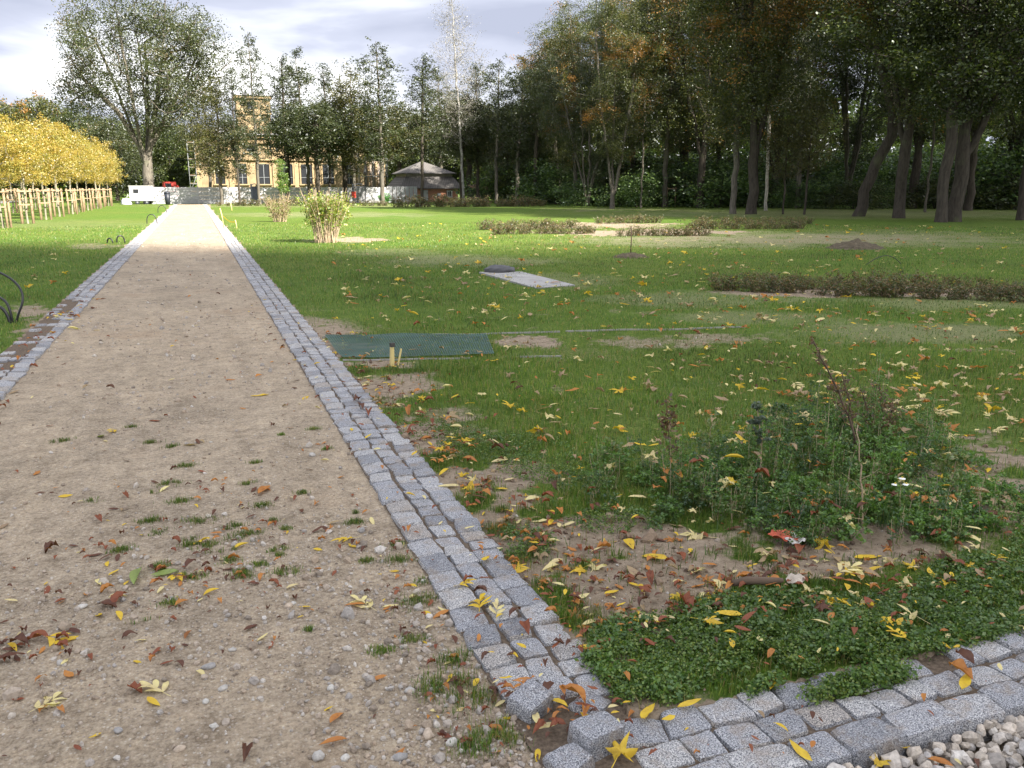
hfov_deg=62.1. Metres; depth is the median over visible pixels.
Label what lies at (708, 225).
rose bush
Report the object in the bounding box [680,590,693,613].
fallen leaf
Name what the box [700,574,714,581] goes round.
fallen leaf
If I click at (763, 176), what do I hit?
bush
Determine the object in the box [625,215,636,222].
rose bush
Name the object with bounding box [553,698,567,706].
fallen leaf
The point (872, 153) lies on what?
bush
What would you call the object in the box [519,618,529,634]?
fallen leaf
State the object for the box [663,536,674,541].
fallen leaf
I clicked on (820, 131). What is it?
wood tree
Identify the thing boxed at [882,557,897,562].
fallen leaf
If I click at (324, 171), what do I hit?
window
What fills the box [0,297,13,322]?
irrigation pipe
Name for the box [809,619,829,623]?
fallen leaf
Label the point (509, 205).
rose bush
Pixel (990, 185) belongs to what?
bush
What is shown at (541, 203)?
rose bush
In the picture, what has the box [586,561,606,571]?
fallen leaf
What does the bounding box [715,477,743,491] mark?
fallen leaf
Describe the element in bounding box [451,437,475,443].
fallen leaf
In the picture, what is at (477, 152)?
slender tree
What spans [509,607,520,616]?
fallen leaf
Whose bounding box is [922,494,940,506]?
fallen leaf
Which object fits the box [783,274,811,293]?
rose bush
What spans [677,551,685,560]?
fallen leaf
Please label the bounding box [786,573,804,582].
stone
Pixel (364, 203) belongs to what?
rose bush
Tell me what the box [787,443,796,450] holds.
fallen leaf
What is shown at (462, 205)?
rose bush
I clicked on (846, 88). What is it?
wood tree
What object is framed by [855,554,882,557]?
fallen leaf
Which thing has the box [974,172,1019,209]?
bush
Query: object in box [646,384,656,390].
fallen leaf
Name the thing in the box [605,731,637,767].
fallen leaf
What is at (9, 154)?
young tree
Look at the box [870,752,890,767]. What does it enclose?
fallen leaf
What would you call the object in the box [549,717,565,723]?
fallen leaf
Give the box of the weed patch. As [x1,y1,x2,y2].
[557,349,1023,550]
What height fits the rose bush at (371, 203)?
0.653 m
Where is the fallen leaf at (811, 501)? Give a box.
[799,497,817,505]
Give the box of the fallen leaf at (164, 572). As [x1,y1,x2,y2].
[151,569,178,576]
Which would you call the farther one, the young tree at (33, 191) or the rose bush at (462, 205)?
the rose bush at (462, 205)
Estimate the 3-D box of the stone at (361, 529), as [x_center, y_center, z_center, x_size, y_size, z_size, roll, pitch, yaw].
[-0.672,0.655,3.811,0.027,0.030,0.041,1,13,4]
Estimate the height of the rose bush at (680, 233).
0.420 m
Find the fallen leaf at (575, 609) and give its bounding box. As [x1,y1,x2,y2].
[561,607,583,618]
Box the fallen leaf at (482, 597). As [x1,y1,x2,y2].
[468,593,490,611]
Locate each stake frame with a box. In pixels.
[0,189,12,227]
[5,188,18,212]
[16,189,34,223]
[29,188,38,209]
[36,189,52,219]
[50,189,64,216]
[65,188,77,213]
[72,188,84,211]
[82,188,92,209]
[91,188,101,208]
[97,188,104,206]
[103,188,112,205]
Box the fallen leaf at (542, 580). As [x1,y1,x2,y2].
[538,577,548,585]
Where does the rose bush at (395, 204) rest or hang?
on the ground at (118, 215)
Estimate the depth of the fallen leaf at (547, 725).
2.39 m
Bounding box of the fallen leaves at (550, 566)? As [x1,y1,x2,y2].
[0,222,1023,767]
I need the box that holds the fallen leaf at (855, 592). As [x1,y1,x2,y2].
[848,590,859,596]
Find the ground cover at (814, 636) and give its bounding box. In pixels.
[387,416,1023,708]
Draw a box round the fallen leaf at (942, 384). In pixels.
[934,380,949,387]
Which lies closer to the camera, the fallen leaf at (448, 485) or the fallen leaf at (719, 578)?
the fallen leaf at (719, 578)
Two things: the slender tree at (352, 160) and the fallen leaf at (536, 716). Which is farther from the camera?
the slender tree at (352, 160)
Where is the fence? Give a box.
[388,186,416,202]
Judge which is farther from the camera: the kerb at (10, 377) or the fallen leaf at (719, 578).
the kerb at (10, 377)
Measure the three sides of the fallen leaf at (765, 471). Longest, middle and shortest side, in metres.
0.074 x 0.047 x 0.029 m
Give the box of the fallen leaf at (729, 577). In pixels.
[714,572,731,580]
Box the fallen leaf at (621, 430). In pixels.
[613,425,627,431]
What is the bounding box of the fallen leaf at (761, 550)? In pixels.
[754,547,779,561]
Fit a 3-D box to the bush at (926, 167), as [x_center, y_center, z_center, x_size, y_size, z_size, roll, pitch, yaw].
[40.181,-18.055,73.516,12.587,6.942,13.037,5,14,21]
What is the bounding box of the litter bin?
[164,191,169,204]
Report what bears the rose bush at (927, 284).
on the ground at (118, 215)
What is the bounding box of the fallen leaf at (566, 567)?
[561,564,572,570]
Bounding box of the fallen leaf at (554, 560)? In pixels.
[548,558,561,563]
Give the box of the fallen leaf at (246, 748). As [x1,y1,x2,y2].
[242,741,252,761]
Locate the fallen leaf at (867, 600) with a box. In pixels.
[864,595,875,607]
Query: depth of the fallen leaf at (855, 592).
3.14 m
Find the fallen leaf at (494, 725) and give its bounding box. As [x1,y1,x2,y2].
[489,724,502,730]
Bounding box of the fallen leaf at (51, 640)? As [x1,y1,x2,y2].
[37,632,77,648]
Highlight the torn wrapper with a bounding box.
[768,529,806,543]
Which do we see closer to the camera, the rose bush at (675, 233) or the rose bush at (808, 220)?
the rose bush at (675, 233)
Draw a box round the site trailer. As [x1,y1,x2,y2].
[129,186,153,203]
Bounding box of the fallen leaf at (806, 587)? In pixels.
[801,584,819,592]
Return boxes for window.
[214,166,227,184]
[236,162,249,184]
[259,163,272,184]
[280,163,295,184]
[299,163,314,184]
[321,163,336,184]
[342,163,356,184]
[446,190,452,197]
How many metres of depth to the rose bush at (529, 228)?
27.87 m
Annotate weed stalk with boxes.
[601,435,628,467]
[656,393,683,455]
[696,410,727,455]
[746,401,771,486]
[801,336,864,460]
[834,369,873,454]
[836,415,878,526]
[856,387,882,438]
[870,381,906,437]
[878,398,906,435]
[879,434,911,490]
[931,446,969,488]
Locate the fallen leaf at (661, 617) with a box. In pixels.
[658,615,668,620]
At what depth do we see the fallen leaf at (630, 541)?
3.66 m
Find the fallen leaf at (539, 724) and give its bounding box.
[533,718,545,732]
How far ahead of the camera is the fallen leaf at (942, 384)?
6.48 m
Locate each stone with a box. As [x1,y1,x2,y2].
[78,604,87,608]
[113,727,122,733]
[173,745,185,752]
[201,662,215,669]
[202,698,208,703]
[209,723,218,728]
[218,684,227,691]
[228,647,236,651]
[284,602,292,607]
[312,750,324,761]
[327,684,333,690]
[340,753,349,761]
[359,527,364,532]
[392,752,407,761]
[404,686,414,692]
[423,727,432,740]
[446,737,457,746]
[786,573,804,582]
[826,715,1023,767]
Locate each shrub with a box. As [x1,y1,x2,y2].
[259,192,297,221]
[292,187,361,242]
[377,192,391,203]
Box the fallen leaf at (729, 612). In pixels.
[714,610,741,614]
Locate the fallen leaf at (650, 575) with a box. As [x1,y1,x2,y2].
[646,570,653,584]
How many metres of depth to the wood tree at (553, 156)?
78.43 m
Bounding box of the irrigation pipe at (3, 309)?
[0,306,10,322]
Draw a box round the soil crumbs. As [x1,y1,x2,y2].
[364,312,1022,709]
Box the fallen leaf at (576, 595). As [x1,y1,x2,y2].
[568,593,580,598]
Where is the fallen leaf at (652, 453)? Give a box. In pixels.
[644,450,658,458]
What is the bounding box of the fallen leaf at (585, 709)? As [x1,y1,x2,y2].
[582,704,589,715]
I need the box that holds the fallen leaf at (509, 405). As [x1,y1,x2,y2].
[503,400,514,407]
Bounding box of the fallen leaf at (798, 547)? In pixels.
[795,543,804,553]
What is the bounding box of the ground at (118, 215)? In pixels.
[0,191,1023,767]
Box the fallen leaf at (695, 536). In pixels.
[679,530,715,539]
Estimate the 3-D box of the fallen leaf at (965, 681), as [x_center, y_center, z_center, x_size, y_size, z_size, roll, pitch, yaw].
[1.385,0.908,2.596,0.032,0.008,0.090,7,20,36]
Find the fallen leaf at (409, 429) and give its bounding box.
[405,426,416,434]
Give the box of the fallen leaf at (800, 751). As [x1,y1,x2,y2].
[789,739,811,760]
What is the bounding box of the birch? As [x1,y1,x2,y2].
[417,0,496,202]
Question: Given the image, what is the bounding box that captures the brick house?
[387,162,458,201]
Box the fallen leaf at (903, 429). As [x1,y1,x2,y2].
[897,426,909,432]
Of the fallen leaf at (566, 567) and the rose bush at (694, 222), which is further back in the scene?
the rose bush at (694, 222)
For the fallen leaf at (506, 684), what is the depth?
2.56 m
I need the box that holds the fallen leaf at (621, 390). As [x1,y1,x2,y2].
[609,387,629,392]
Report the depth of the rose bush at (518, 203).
68.89 m
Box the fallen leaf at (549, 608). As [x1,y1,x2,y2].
[544,606,556,611]
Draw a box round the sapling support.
[667,187,676,203]
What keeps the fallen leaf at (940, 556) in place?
on the ground at (118, 215)
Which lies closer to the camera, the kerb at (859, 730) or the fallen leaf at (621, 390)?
the kerb at (859, 730)
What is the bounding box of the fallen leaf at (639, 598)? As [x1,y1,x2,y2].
[637,596,647,605]
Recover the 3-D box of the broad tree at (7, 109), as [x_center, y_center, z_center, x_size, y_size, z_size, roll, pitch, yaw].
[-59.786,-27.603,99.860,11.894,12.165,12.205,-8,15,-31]
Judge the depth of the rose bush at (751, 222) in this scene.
31.38 m
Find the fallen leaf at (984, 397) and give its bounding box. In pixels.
[975,394,990,401]
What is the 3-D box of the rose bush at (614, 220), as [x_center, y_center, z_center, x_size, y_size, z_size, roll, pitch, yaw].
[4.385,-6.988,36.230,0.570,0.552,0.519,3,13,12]
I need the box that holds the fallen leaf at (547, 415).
[535,411,559,418]
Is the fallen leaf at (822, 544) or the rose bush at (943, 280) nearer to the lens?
the fallen leaf at (822, 544)
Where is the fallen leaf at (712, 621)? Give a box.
[690,615,722,627]
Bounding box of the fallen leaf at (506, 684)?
[501,682,513,688]
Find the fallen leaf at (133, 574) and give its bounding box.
[129,564,142,583]
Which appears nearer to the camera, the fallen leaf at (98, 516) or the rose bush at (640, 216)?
the fallen leaf at (98, 516)
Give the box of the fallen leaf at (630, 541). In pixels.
[623,538,634,548]
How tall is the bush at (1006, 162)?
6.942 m
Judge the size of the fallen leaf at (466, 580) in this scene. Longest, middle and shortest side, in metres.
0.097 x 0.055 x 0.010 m
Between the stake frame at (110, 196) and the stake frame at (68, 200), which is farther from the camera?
the stake frame at (110, 196)
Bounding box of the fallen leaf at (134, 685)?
[127,681,141,692]
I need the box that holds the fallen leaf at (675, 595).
[670,592,683,600]
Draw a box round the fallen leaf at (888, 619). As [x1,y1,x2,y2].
[876,616,906,623]
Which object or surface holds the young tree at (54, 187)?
on the ground at (118, 215)
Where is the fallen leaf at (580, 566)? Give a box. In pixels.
[570,565,586,575]
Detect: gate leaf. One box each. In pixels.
[250,183,257,203]
[352,183,365,201]
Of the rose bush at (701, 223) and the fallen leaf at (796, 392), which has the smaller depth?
the fallen leaf at (796, 392)
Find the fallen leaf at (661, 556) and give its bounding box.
[642,553,666,558]
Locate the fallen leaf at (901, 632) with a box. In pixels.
[886,625,909,640]
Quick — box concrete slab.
[479,272,574,288]
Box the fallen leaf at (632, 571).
[627,565,644,579]
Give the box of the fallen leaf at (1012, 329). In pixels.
[1008,326,1021,331]
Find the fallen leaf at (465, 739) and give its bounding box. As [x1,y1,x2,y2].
[460,736,471,742]
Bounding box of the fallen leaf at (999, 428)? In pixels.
[993,426,1005,432]
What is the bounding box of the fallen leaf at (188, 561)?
[184,558,195,568]
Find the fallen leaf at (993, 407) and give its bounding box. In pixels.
[984,403,1000,412]
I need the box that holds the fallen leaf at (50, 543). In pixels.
[44,540,58,552]
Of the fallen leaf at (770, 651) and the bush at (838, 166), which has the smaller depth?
the fallen leaf at (770, 651)
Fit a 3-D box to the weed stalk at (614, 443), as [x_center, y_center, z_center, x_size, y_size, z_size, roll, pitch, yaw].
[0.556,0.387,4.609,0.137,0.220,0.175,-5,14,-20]
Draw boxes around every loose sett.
[506,679,553,723]
[543,742,594,767]
[567,711,623,761]
[568,695,611,714]
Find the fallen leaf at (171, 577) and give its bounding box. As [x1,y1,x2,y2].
[167,573,183,580]
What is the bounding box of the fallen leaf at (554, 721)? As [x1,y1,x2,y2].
[549,717,558,727]
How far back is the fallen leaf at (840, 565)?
3.34 m
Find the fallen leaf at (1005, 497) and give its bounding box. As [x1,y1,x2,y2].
[1001,495,1023,508]
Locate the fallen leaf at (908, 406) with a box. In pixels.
[905,404,921,408]
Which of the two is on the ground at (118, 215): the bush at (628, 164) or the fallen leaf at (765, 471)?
the bush at (628, 164)
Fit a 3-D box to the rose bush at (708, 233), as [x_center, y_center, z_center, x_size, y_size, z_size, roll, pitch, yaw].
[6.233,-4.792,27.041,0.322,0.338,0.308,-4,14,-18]
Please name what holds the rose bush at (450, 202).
on the ground at (118, 215)
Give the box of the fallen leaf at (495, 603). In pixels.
[489,598,505,619]
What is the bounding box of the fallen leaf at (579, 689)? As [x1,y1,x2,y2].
[561,683,585,702]
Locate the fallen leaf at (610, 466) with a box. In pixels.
[605,462,615,469]
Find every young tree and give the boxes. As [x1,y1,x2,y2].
[0,112,59,223]
[0,114,46,227]
[0,129,29,212]
[0,139,14,188]
[2,116,80,219]
[11,134,36,208]
[11,177,37,210]
[30,173,63,207]
[30,177,72,206]
[33,112,98,216]
[37,121,102,213]
[59,146,109,209]
[60,132,106,211]
[78,151,122,188]
[80,135,122,208]
[100,146,128,205]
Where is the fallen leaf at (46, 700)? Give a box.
[28,691,66,712]
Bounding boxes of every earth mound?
[613,252,649,258]
[826,238,885,249]
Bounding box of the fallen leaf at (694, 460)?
[689,458,703,462]
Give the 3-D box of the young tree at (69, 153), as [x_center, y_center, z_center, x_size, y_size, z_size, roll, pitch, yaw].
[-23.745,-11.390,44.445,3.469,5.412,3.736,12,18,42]
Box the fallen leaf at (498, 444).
[491,442,503,448]
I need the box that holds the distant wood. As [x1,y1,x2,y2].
[0,64,1020,197]
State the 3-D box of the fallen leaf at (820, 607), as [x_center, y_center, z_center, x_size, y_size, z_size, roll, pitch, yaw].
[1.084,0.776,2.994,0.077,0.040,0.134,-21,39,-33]
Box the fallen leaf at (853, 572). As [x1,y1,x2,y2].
[833,565,864,576]
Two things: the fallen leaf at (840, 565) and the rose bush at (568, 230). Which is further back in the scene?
the rose bush at (568, 230)
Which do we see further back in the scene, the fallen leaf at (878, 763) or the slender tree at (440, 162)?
the slender tree at (440, 162)
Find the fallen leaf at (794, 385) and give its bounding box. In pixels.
[792,382,803,389]
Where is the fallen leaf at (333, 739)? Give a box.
[319,736,346,744]
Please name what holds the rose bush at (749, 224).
on the ground at (118, 215)
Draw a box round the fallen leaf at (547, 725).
[539,722,558,728]
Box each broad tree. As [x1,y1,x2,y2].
[0,89,83,199]
[0,95,43,200]
[42,103,131,199]
[74,108,153,200]
[107,117,178,195]
[135,116,195,195]
[249,101,321,186]
[253,97,363,202]
[284,85,406,202]
[365,100,446,170]
[366,137,415,192]
[384,115,457,171]
[416,122,475,196]
[418,79,495,200]
[418,94,505,197]
[445,113,532,197]
[468,105,550,198]
[487,96,544,177]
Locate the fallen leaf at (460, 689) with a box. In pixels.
[457,685,463,696]
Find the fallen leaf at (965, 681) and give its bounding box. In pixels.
[959,674,970,689]
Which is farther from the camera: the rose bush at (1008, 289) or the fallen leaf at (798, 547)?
the rose bush at (1008, 289)
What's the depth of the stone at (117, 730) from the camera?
2.41 m
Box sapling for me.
[272,158,289,201]
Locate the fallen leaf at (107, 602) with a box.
[99,599,116,606]
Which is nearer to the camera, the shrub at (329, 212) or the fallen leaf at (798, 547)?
the fallen leaf at (798, 547)
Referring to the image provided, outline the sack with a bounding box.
[121,198,131,204]
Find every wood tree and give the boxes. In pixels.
[487,56,571,167]
[507,0,607,204]
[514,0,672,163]
[515,35,602,202]
[516,22,643,206]
[549,0,671,208]
[568,0,697,185]
[603,0,683,207]
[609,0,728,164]
[615,0,736,206]
[633,0,773,207]
[653,0,815,213]
[654,5,774,189]
[663,0,843,213]
[690,0,836,210]
[696,4,868,190]
[722,0,878,207]
[758,112,831,213]
[772,88,850,214]
[792,0,902,205]
[792,0,935,216]
[797,0,1023,221]
[813,0,981,208]
[819,0,992,217]
[868,0,1023,221]
[887,15,976,211]
[913,0,1023,219]
[915,6,1022,210]
[982,87,1023,207]
[985,3,1023,132]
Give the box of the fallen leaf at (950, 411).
[935,409,958,415]
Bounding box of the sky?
[0,0,994,187]
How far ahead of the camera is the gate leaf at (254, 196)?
79.64 m
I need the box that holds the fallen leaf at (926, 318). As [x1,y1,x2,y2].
[924,317,934,322]
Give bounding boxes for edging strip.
[323,331,559,337]
[343,357,469,360]
[520,355,561,357]
[566,326,743,331]
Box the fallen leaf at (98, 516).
[95,514,101,521]
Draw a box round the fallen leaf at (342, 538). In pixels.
[330,536,355,541]
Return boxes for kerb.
[0,204,177,399]
[203,204,688,767]
[620,629,1023,767]
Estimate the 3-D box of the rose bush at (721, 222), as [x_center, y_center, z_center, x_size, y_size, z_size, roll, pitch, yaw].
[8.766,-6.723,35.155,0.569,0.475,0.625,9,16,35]
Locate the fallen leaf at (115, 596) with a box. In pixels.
[110,591,126,606]
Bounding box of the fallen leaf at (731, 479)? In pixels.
[725,477,738,487]
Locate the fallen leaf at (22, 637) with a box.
[9,632,28,644]
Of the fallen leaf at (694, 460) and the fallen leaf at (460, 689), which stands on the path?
the fallen leaf at (460, 689)
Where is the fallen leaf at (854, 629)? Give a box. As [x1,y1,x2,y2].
[851,627,857,634]
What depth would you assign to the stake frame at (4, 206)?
31.88 m
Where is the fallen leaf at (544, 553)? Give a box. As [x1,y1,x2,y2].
[532,549,547,562]
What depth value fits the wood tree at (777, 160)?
70.27 m
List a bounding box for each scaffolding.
[186,141,197,186]
[357,157,388,190]
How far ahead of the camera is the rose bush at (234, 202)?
71.67 m
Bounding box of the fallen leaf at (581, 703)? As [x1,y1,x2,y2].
[575,702,594,706]
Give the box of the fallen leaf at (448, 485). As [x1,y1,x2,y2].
[438,484,457,486]
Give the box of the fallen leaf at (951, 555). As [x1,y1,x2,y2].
[946,550,956,563]
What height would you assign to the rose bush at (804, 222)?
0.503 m
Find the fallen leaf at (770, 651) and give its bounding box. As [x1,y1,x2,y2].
[767,648,774,657]
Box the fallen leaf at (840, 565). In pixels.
[834,561,862,574]
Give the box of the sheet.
[325,333,493,356]
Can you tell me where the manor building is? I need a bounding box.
[190,93,385,199]
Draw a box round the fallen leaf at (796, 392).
[792,386,807,397]
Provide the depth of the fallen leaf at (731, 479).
4.12 m
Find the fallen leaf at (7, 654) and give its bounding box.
[0,652,23,658]
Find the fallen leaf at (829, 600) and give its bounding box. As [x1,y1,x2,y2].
[822,594,847,606]
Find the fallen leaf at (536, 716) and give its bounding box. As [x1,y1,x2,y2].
[532,712,539,722]
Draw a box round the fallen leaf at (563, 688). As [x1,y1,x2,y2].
[559,685,565,694]
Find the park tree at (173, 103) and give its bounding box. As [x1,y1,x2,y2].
[43,0,252,203]
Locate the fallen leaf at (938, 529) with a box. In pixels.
[930,528,942,534]
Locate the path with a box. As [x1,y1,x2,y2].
[0,204,535,767]
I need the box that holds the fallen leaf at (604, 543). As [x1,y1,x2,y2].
[596,540,610,547]
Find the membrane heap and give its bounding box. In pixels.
[484,265,514,272]
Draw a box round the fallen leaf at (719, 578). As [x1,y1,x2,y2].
[703,573,722,587]
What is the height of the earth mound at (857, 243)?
0.367 m
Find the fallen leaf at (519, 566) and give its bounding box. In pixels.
[509,561,530,568]
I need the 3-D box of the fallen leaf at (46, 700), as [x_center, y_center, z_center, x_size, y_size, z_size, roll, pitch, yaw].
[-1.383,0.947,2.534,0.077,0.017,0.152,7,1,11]
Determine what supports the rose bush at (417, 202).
on the ground at (118, 215)
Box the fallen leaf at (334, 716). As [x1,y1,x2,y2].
[330,712,342,722]
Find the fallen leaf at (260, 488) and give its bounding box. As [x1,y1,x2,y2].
[258,485,269,493]
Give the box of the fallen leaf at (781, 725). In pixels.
[773,722,788,731]
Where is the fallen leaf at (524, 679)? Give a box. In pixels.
[513,675,534,687]
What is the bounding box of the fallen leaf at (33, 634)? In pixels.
[27,629,48,639]
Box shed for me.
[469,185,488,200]
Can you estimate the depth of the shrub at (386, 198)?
80.84 m
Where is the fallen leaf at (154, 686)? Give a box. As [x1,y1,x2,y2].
[137,679,169,695]
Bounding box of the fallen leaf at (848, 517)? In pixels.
[839,512,859,521]
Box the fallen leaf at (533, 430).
[527,425,542,433]
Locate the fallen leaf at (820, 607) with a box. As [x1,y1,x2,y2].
[804,593,834,614]
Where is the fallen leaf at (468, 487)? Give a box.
[462,475,475,490]
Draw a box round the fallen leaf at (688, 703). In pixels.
[677,698,701,706]
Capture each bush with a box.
[231,200,241,205]
[241,199,252,205]
[250,199,260,205]
[286,197,300,205]
[359,199,368,205]
[367,200,375,205]
[388,195,403,206]
[396,197,415,206]
[404,194,427,206]
[409,197,427,206]
[420,197,432,206]
[431,194,450,206]
[433,199,444,206]
[445,196,459,206]
[448,154,525,201]
[450,196,467,206]
[460,195,475,206]
[465,154,553,201]
[469,194,490,206]
[470,198,481,206]
[476,220,487,229]
[479,218,495,229]
[482,198,492,206]
[489,225,502,234]
[491,223,510,234]
[494,199,503,206]
[496,220,512,228]
[497,198,508,206]
[502,157,601,204]
[503,148,598,202]
[503,150,619,200]
[504,223,517,233]
[505,199,516,206]
[507,218,524,229]
[508,194,526,206]
[517,226,529,233]
[518,195,530,205]
[518,223,534,233]
[523,218,533,228]
[526,196,540,205]
[527,218,544,229]
[535,218,549,228]
[538,199,546,205]
[538,225,550,233]
[541,217,557,228]
[542,173,627,206]
[544,225,559,233]
[551,153,627,202]
[553,223,568,233]
[558,218,570,227]
[561,226,574,233]
[564,167,670,206]
[567,218,580,228]
[573,226,584,233]
[576,223,594,233]
[584,146,673,201]
[585,166,681,207]
[586,224,595,233]
[593,145,690,203]
[593,215,604,223]
[603,152,726,205]
[603,217,611,223]
[608,213,621,223]
[615,228,624,236]
[618,215,627,222]
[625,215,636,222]
[626,228,634,235]
[627,212,643,222]
[628,226,643,235]
[635,213,646,222]
[642,164,729,206]
[642,215,652,222]
[642,227,658,235]
[649,227,663,235]
[650,142,698,168]
[652,154,720,204]
[657,146,762,202]
[657,227,671,235]
[663,149,789,208]
[664,226,681,235]
[671,227,687,235]
[677,216,711,229]
[680,224,703,235]
[683,227,692,235]
[690,143,802,204]
[693,220,708,228]
[696,223,709,235]
[697,215,714,222]
[700,219,718,229]
[704,271,737,290]
[705,228,712,235]
[711,160,786,206]
[714,139,838,200]
[714,273,754,290]
[716,215,728,223]
[717,221,728,228]
[722,218,739,228]
[730,221,742,228]
[734,270,757,287]
[735,216,746,223]
[736,157,843,204]
[739,178,793,207]
[740,218,759,228]
[742,268,774,285]
[743,223,752,228]
[744,143,860,203]
[744,277,768,292]
[747,274,787,292]
[752,220,765,228]
[758,179,827,208]
[760,216,774,223]
[760,222,774,228]
[762,272,800,292]
[769,219,780,228]
[769,272,794,286]
[776,215,792,222]
[782,222,793,228]
[783,168,878,208]
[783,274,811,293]
[785,216,802,223]
[786,144,881,195]
[787,220,802,228]
[790,270,810,289]
[793,219,805,228]
[797,274,825,289]
[804,216,815,223]
[809,141,898,199]
[809,276,833,295]
[810,175,892,209]
[815,274,843,288]
[820,147,924,204]
[825,269,862,289]
[827,278,857,296]
[838,276,868,295]
[846,178,909,208]
[850,272,878,290]
[853,281,893,296]
[860,269,903,287]
[868,140,944,184]
[868,273,913,297]
[871,177,933,207]
[879,273,928,292]
[881,147,952,185]
[882,282,914,297]
[888,269,937,291]
[890,169,994,208]
[905,280,945,299]
[907,137,1000,180]
[907,151,1008,206]
[914,278,941,291]
[916,133,1023,207]
[916,276,946,298]
[924,134,1023,206]
[927,273,956,292]
[935,139,1023,208]
[942,285,966,299]
[944,273,986,292]
[946,281,972,299]
[949,178,1017,208]
[967,276,1000,295]
[973,281,1004,301]
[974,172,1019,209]
[977,279,1009,300]
[980,277,1017,295]
[999,279,1023,302]
[1001,282,1017,295]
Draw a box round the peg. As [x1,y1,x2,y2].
[389,342,401,365]
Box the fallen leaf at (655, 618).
[638,612,657,620]
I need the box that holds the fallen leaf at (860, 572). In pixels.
[856,568,863,579]
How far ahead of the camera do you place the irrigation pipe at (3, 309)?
9.61 m
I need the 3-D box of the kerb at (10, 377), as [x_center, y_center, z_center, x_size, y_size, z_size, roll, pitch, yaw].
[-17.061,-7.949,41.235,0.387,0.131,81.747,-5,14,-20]
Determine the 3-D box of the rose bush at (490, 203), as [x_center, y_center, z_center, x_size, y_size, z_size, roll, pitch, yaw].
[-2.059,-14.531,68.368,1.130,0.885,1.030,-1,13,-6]
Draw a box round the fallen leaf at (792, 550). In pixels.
[786,546,801,553]
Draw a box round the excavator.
[162,182,178,195]
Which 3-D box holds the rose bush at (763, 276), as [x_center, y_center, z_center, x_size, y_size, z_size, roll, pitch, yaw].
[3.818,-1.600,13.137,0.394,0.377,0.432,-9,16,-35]
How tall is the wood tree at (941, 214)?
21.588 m
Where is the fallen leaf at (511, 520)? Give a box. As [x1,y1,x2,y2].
[501,518,517,523]
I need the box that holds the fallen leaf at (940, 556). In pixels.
[935,549,950,566]
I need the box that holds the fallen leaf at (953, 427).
[944,422,959,431]
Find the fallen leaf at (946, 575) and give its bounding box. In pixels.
[944,573,953,579]
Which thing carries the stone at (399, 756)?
on the path
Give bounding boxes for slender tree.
[173,76,260,203]
[175,69,236,199]
[216,66,255,201]
[224,26,277,203]
[257,53,312,203]
[276,46,327,201]
[305,61,341,186]
[323,60,387,202]
[331,36,413,202]
[397,52,450,198]
[417,72,459,167]
[444,61,502,200]
[465,55,520,202]
[482,52,542,202]
[503,47,562,203]
[522,50,580,201]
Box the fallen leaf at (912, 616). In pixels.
[896,603,929,623]
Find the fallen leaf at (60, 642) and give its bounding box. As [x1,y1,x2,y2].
[55,640,68,645]
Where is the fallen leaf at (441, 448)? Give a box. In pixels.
[434,444,447,450]
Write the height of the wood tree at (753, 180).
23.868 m
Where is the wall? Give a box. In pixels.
[152,187,388,203]
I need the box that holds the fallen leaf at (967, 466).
[965,464,977,471]
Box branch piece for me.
[731,576,783,585]
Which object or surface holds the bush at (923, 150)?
on the ground at (118, 215)
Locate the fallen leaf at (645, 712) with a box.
[640,703,654,718]
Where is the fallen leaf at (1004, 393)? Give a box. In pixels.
[997,390,1011,395]
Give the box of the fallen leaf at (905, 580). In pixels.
[895,574,911,588]
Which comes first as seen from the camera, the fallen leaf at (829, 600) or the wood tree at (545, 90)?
the fallen leaf at (829, 600)
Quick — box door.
[423,190,427,199]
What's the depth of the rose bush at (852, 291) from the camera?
12.06 m
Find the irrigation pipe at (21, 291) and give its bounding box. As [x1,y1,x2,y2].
[0,272,23,322]
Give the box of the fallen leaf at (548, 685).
[542,681,553,689]
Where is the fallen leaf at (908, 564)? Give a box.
[902,559,916,569]
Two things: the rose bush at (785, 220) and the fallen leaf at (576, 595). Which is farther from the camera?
the rose bush at (785, 220)
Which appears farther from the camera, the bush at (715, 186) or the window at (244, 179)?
the window at (244, 179)
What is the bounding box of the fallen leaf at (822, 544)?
[814,535,834,553]
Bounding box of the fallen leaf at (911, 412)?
[902,410,915,417]
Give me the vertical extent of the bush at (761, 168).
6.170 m
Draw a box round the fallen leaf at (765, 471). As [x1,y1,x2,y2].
[755,468,769,476]
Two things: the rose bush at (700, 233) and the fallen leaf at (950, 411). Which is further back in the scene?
the rose bush at (700, 233)
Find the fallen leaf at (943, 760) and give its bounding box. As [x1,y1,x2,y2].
[926,756,952,765]
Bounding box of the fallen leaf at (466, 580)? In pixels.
[455,579,475,585]
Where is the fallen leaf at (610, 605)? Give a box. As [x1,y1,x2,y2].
[605,603,614,609]
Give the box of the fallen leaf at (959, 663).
[949,658,972,679]
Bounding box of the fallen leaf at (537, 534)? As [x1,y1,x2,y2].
[532,531,540,538]
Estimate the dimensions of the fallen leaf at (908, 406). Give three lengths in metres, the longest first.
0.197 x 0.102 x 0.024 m
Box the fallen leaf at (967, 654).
[956,648,974,663]
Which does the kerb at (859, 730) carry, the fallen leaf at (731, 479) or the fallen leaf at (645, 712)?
the fallen leaf at (645, 712)
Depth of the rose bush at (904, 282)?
12.30 m
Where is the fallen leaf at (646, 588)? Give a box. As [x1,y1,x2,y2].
[637,586,650,591]
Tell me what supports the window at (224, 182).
in the manor building

